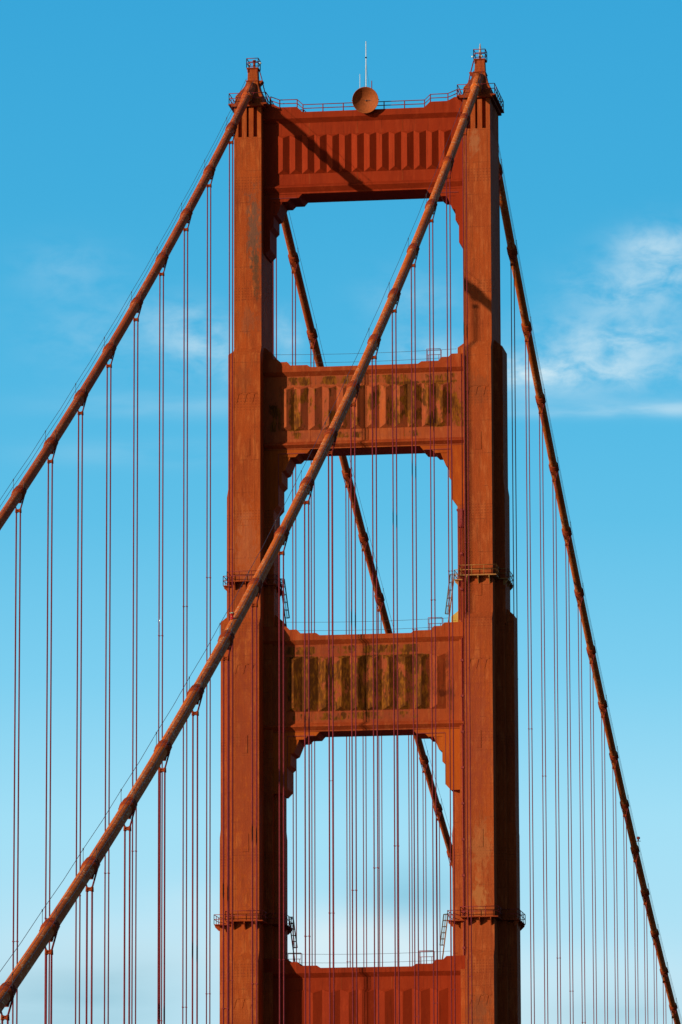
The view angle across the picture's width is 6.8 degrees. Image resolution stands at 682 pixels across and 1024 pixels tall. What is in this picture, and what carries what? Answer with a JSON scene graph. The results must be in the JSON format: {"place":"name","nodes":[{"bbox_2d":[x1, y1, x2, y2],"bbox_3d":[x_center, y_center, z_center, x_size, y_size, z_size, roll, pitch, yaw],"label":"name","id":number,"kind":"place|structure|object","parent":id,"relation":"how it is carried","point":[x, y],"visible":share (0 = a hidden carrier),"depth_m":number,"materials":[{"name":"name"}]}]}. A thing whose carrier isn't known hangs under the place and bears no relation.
{"place":"outdoors","nodes":[
{"label":"outdoors","id":0,"kind":"place"},
{"bbox_2d":[0,0,681,1023],"label":"sky","id":1,"kind":"structure","parent":0,"point":[111,111],"materials":[{"name":"blue"}]},
{"label":"water","id":2,"kind":"structure","parent":0,"visible":0},
{"bbox_2d":[214,49,525,1023],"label":"bridge tower","id":3,"kind":"structure","parent":2,"relation":"on","point":[286,159],"depth_m":672.61,"materials":[{"name":"metal"}]},
{"bbox_2d":[0,78,451,863],"bbox_3d":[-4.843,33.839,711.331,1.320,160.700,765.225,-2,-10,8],"label":"cable","id":4,"kind":"object","parent":3,"relation":"attached to","point":[50,444],"visible":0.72,"depth_m":647.84,"materials":[{"name":"paint"}]},
{"bbox_2d":[12,488,24,1023],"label":"suspender","id":5,"kind":"object","parent":4,"relation":"hanging from","point":[16,512],"visible":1,"depth_m":537.19,"materials":[{"name":"metal"}]},
{"bbox_2d":[44,439,56,1023],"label":"suspender","id":6,"kind":"object","parent":4,"relation":"hanging from","point":[49,462],"visible":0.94,"depth_m":552.92,"materials":[{"name":"metal"}]},
{"bbox_2d":[75,392,86,1023],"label":"suspender","id":7,"kind":"object","parent":4,"relation":"hanging from","point":[80,413],"visible":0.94,"depth_m":568.21,"materials":[{"name":"metal"}]},
{"bbox_2d":[104,345,114,1023],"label":"suspender","id":8,"kind":"object","parent":4,"relation":"hanging from","point":[108,366],"visible":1,"depth_m":584.08,"materials":[{"name":"metal"}]},
{"bbox_2d":[131,299,141,1023],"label":"suspender","id":9,"kind":"object","parent":4,"relation":"hanging from","point":[134,320],"visible":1,"depth_m":599.28,"materials":[{"name":"metal"}]},
{"bbox_2d":[157,254,166,1023],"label":"suspender","id":10,"kind":"object","parent":4,"relation":"hanging from","point":[160,275],"visible":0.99,"depth_m":615.04,"materials":[{"name":"metal"}]},
{"bbox_2d":[180,210,191,1023],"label":"suspender","id":11,"kind":"object","parent":4,"relation":"hanging from","point":[187,230],"visible":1,"depth_m":630.90,"materials":[{"name":"metal"}]},
{"bbox_2d":[206,172,214,1023],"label":"suspender","id":12,"kind":"object","parent":4,"relation":"hanging from","point":[210,186],"visible":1,"depth_m":646.40,"materials":[{"name":"metal"}]},
{"bbox_2d":[228,124,235,1023],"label":"suspender","id":13,"kind":"object","parent":4,"relation":"hanging from","point":[231,142],"visible":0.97,"depth_m":662.42,"materials":[{"name":"metal"}]},
{"bbox_2d":[273,238,276,358],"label":"suspender","id":14,"kind":"object","parent":4,"relation":"hanging from","point":[276,302],"depth_m":700.67,"materials":[{"name":"metal"}]},
{"bbox_2d":[289,259,298,961],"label":"suspender","id":15,"kind":"object","parent":4,"relation":"hanging from","point":[292,271],"visible":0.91,"depth_m":709.51,"materials":[{"name":"metal"}]},
{"bbox_2d":[307,335,316,965],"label":"suspender","id":16,"kind":"object","parent":4,"relation":"hanging from","point":[312,347],"visible":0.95,"depth_m":720.87,"materials":[{"name":"metal"}]},
{"bbox_2d":[329,456,332,967],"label":"suspender","id":17,"kind":"object","parent":4,"relation":"hanging from","point":[332,763],"visible":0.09,"depth_m":735.78,"materials":[{"name":"metal"}]},
{"bbox_2d":[342,474,350,966],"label":"suspender","id":18,"kind":"object","parent":4,"relation":"hanging from","point":[347,486],"visible":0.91,"depth_m":751.17,"materials":[{"name":"metal"}]},
{"bbox_2d":[359,539,367,966],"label":"suspender","id":19,"kind":"object","parent":4,"relation":"hanging from","point":[362,550],"visible":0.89,"depth_m":765.84,"materials":[{"name":"metal"}]},
{"bbox_2d":[375,599,383,966],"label":"suspender","id":20,"kind":"object","parent":4,"relation":"hanging from","point":[378,610],"visible":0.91,"depth_m":780.26,"materials":[{"name":"metal"}]},
{"bbox_2d":[394,736,397,965],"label":"suspender","id":21,"kind":"object","parent":4,"relation":"hanging from","point":[397,858],"depth_m":794.78,"materials":[{"name":"metal"}]},
{"bbox_2d":[408,735,412,965],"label":"suspender","id":22,"kind":"object","parent":4,"relation":"hanging from","point":[411,850],"depth_m":810.20,"materials":[{"name":"metal"}]},
{"bbox_2d":[420,762,427,963],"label":"suspender","id":23,"kind":"object","parent":4,"relation":"hanging from","point":[423,866],"visible":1,"depth_m":824.76,"materials":[{"name":"metal"}]},
{"bbox_2d":[434,809,441,958],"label":"suspender","id":24,"kind":"object","parent":4,"relation":"hanging from","point":[439,885],"visible":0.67,"depth_m":839.50,"materials":[{"name":"metal"}]},
{"bbox_2d":[447,855,452,955],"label":"suspender","id":25,"kind":"object","parent":4,"relation":"hanging from","point":[450,925],"visible":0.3,"depth_m":853.54,"materials":[{"name":"metal"}]},
{"bbox_2d":[0,69,681,1023],"bbox_3d":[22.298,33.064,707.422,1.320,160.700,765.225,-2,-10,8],"label":"cable","id":26,"kind":"object","parent":3,"relation":"attached to","point":[48,927],"visible":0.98,"depth_m":576.62,"materials":[{"name":"paint"}]},
{"bbox_2d":[0,986,13,1023],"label":"suspender","id":27,"kind":"object","parent":26,"relation":"hanging from","point":[3,1018],"visible":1,"depth_m":392.79,"materials":[{"name":"metal"}]},
{"bbox_2d":[45,922,57,1023],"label":"suspender","id":28,"kind":"object","parent":26,"relation":"hanging from","point":[50,952],"visible":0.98,"depth_m":408.37,"materials":[{"name":"metal"}]},
{"bbox_2d":[85,860,97,1023],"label":"suspender","id":29,"kind":"object","parent":26,"relation":"hanging from","point":[88,889],"visible":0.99,"depth_m":423.94,"materials":[{"name":"metal"}]},
{"bbox_2d":[123,800,135,1023],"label":"suspender","id":30,"kind":"object","parent":26,"relation":"hanging from","point":[125,828],"visible":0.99,"depth_m":439.48,"materials":[{"name":"metal"}]},
{"bbox_2d":[159,743,169,1023],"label":"suspender","id":31,"kind":"object","parent":26,"relation":"hanging from","point":[161,770],"visible":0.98,"depth_m":455.13,"materials":[{"name":"metal"}]},
{"bbox_2d":[191,687,202,1023],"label":"suspender","id":32,"kind":"object","parent":26,"relation":"hanging from","point":[195,713],"visible":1,"depth_m":470.48,"materials":[{"name":"metal"}]},
{"bbox_2d":[221,633,232,1023],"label":"suspender","id":33,"kind":"object","parent":26,"relation":"hanging from","point":[223,660],"visible":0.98,"depth_m":485.99,"materials":[{"name":"metal"}]},
{"bbox_2d":[251,582,261,1023],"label":"suspender","id":34,"kind":"object","parent":26,"relation":"hanging from","point":[253,605],"visible":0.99,"depth_m":501.51,"materials":[{"name":"metal"}]},
{"bbox_2d":[277,529,287,1023],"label":"suspender","id":35,"kind":"object","parent":26,"relation":"hanging from","point":[281,553],"visible":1,"depth_m":516.50,"materials":[{"name":"metal"}]},
{"bbox_2d":[303,479,312,1023],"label":"suspender","id":36,"kind":"object","parent":26,"relation":"hanging from","point":[308,503],"visible":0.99,"depth_m":533.15,"materials":[{"name":"metal"}]},
{"bbox_2d":[327,434,336,1023],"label":"suspender","id":37,"kind":"object","parent":26,"relation":"hanging from","point":[330,453],"visible":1,"depth_m":548.69,"materials":[{"name":"metal"}]},
{"bbox_2d":[349,383,358,1023],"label":"suspender","id":38,"kind":"object","parent":26,"relation":"hanging from","point":[354,405],"visible":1,"depth_m":563.96,"materials":[{"name":"metal"}]},
{"bbox_2d":[370,336,379,1023],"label":"suspender","id":39,"kind":"object","parent":26,"relation":"hanging from","point":[374,357],"visible":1,"depth_m":579.86,"materials":[{"name":"metal"}]},
{"bbox_2d":[392,292,399,1023],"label":"suspender","id":40,"kind":"object","parent":26,"relation":"hanging from","point":[394,311],"visible":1,"depth_m":595.05,"materials":[{"name":"metal"}]},
{"bbox_2d":[407,248,419,1023],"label":"suspender","id":41,"kind":"object","parent":26,"relation":"hanging from","point":[414,265],"visible":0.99,"depth_m":610.96,"materials":[{"name":"metal"}]},
{"bbox_2d":[425,201,437,1023],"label":"suspender","id":42,"kind":"object","parent":26,"relation":"hanging from","point":[432,220],"visible":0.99,"depth_m":626.61,"materials":[{"name":"metal"}]},
{"bbox_2d":[446,160,455,1023],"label":"suspender","id":43,"kind":"object","parent":26,"relation":"hanging from","point":[449,176],"visible":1,"depth_m":642.32,"materials":[{"name":"metal"}]},
{"bbox_2d":[462,115,472,1023],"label":"suspender","id":44,"kind":"object","parent":26,"relation":"hanging from","point":[468,542],"visible":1,"depth_m":657.92,"materials":[{"name":"metal"}]},
{"bbox_2d":[499,172,501,344],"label":"suspender","id":45,"kind":"object","parent":26,"relation":"hanging from","point":[499,233],"visible":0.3,"depth_m":698.18,"materials":[{"name":"metal"}]},
{"bbox_2d":[507,252,518,803],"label":"suspender","id":46,"kind":"object","parent":26,"relation":"hanging from","point":[512,264],"visible":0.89,"depth_m":708.36,"materials":[{"name":"metal"}]},
{"bbox_2d":[522,328,534,1023],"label":"suspender","id":47,"kind":"object","parent":26,"relation":"hanging from","point":[526,340],"visible":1,"depth_m":718.92,"materials":[{"name":"metal"}]},
{"bbox_2d":[536,401,547,1023],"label":"suspender","id":48,"kind":"object","parent":26,"relation":"hanging from","point":[540,412],"visible":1,"depth_m":733.50,"materials":[{"name":"metal"}]},
{"bbox_2d":[549,468,560,1023],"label":"suspender","id":49,"kind":"object","parent":26,"relation":"hanging from","point":[553,480],"visible":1,"depth_m":747.75,"materials":[{"name":"metal"}]},
{"bbox_2d":[562,533,573,1023],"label":"suspender","id":50,"kind":"object","parent":26,"relation":"hanging from","point":[566,544],"visible":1,"depth_m":762.40,"materials":[{"name":"metal"}]},
{"bbox_2d":[575,593,585,1023],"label":"suspender","id":51,"kind":"object","parent":26,"relation":"hanging from","point":[578,605],"visible":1,"depth_m":776.95,"materials":[{"name":"metal"}]},
{"bbox_2d":[587,651,596,1023],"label":"suspender","id":52,"kind":"object","parent":26,"relation":"hanging from","point":[591,662],"visible":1,"depth_m":791.31,"materials":[{"name":"metal"}]},
{"bbox_2d":[598,705,607,1023],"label":"suspender","id":53,"kind":"object","parent":26,"relation":"hanging from","point":[602,716],"visible":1,"depth_m":805.87,"materials":[{"name":"metal"}]},
{"bbox_2d":[610,758,618,1023],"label":"suspender","id":54,"kind":"object","parent":26,"relation":"hanging from","point":[613,767],"visible":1,"depth_m":820.33,"materials":[{"name":"metal"}]},
{"bbox_2d":[620,805,628,1023],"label":"suspender","id":55,"kind":"object","parent":26,"relation":"hanging from","point":[625,815],"visible":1,"depth_m":834.79,"materials":[{"name":"metal"}]},
{"bbox_2d":[631,852,638,1023],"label":"suspender","id":56,"kind":"object","parent":26,"relation":"hanging from","point":[637,939],"visible":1,"depth_m":849.29,"materials":[{"name":"metal"}]},
{"bbox_2d":[641,894,648,1023],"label":"suspender","id":57,"kind":"object","parent":26,"relation":"hanging from","point":[644,957],"visible":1,"depth_m":863.93,"materials":[{"name":"metal"}]},
{"bbox_2d":[651,934,658,1023],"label":"suspender","id":58,"kind":"object","parent":26,"relation":"hanging from","point":[656,976],"visible":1,"depth_m":878.50,"materials":[{"name":"metal"}]},
{"bbox_2d":[660,972,667,1023],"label":"suspender","id":59,"kind":"object","parent":26,"relation":"hanging from","point":[663,995],"visible":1,"depth_m":893.08,"materials":[{"name":"metal"}]},
{"bbox_2d":[352,87,378,112],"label":"dish antenna","id":60,"kind":"object","parent":3,"relation":"on","point":[365,99],"visible":1,"depth_m":682.75,"materials":[{"name":"paint"}]}
]}

